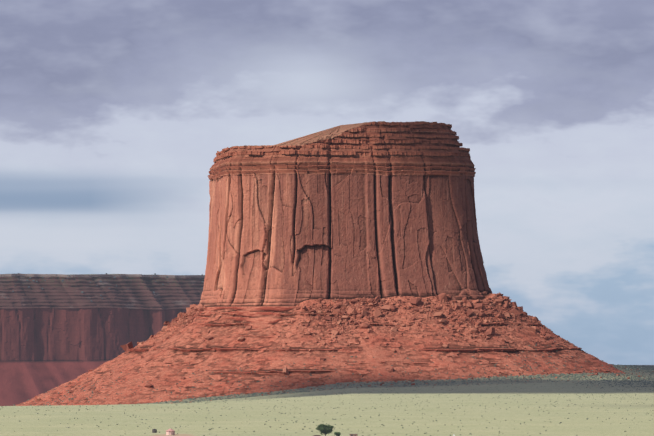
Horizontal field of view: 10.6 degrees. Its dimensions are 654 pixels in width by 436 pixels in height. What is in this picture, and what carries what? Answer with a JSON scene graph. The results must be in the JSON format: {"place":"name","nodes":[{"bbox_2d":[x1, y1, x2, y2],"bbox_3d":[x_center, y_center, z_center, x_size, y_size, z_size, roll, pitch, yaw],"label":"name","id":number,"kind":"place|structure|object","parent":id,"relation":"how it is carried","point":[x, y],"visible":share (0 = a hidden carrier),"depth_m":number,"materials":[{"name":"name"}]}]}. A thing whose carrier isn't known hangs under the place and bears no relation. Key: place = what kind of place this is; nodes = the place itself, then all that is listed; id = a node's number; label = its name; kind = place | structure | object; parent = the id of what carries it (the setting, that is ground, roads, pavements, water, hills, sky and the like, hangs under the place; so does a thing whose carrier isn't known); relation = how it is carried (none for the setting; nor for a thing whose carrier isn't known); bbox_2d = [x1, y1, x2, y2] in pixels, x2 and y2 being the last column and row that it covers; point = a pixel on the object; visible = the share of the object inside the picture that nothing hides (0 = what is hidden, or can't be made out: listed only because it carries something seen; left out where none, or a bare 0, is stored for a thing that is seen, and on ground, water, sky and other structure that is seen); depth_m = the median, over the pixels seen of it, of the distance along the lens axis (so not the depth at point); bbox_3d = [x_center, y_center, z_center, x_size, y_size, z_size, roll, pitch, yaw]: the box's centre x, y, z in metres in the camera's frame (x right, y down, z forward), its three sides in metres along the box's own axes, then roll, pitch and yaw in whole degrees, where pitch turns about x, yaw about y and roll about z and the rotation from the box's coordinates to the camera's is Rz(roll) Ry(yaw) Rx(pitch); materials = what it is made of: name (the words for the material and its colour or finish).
{"place":"outdoors","nodes":[
{"label":"outdoors","id":0,"kind":"place"},
{"bbox_2d":[0,273,204,405],"bbox_3d":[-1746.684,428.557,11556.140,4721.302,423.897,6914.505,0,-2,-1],"label":"mesa cliffs","id":1,"kind":"structure","parent":0,"point":[55,331],"depth_m":8754.03,"materials":[{"name":"red stone"}]},
{"bbox_2d":[5,273,203,301],"bbox_3d":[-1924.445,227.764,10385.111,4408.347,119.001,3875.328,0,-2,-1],"label":"shrubs","id":2,"kind":"object","parent":1,"relation":"on","point":[97,285],"visible":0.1,"depth_m":8825.75,"materials":[{"name":"green plant"}]},
{"bbox_2d":[0,365,653,435],"bbox_3d":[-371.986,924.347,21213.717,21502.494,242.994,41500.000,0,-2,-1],"label":"ground","id":3,"kind":"structure","parent":0,"point":[468,412],"depth_m":2296.93,"materials":[{"name":"beige sand"}]},
{"bbox_2d":[166,429,174,434],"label":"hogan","id":4,"kind":"structure","parent":3,"relation":"on","point":[170,431],"depth_m":1715.68,"materials":[{"name":"pink"}]},
{"bbox_2d":[16,121,623,405],"bbox_3d":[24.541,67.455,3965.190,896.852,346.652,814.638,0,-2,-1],"label":"butte","id":5,"kind":"object","parent":3,"relation":"on","point":[380,209],"visible":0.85,"depth_m":3868.29,"materials":[{"name":"red stone"}]},
{"bbox_2d":[13,340,620,405],"bbox_3d":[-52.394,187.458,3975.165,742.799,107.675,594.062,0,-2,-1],"label":"shrubs","id":6,"kind":"object","parent":5,"relation":"on","point":[319,378],"visible":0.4,"depth_m":3761.80,"materials":[{"name":"green plant"}]},
{"bbox_2d":[315,424,333,435],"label":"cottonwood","id":7,"kind":"object","parent":3,"relation":"on","point":[324,429],"depth_m":1636.10,"materials":[{"name":"green plant"}]},
{"bbox_2d":[0,364,653,435],"bbox_3d":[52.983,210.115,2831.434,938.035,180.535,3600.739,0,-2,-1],"label":"shrubs","id":8,"kind":"object","parent":3,"relation":"on","point":[650,368],"visible":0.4,"depth_m":3658.70,"materials":[{"name":"green plant"}]},
{"bbox_2d":[13,293,645,405],"bbox_3d":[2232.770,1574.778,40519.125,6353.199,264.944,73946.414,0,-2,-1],"label":"talus boulders","id":9,"kind":"object","parent":3,"relation":"on","point":[346,304],"visible":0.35,"depth_m":3834.39,"materials":[{"name":"red stone"}]},
{"bbox_2d":[20,293,653,403],"bbox_3d":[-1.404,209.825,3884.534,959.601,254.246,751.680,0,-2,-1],"label":"talus rubble","id":10,"kind":"object","parent":3,"relation":"on","point":[474,330],"visible":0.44,"depth_m":3832.37,"materials":[{"name":"red stone"}]},
{"bbox_2d":[0,0,653,364],"label":"sky","id":11,"kind":"structure","parent":0,"point":[116,115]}
]}

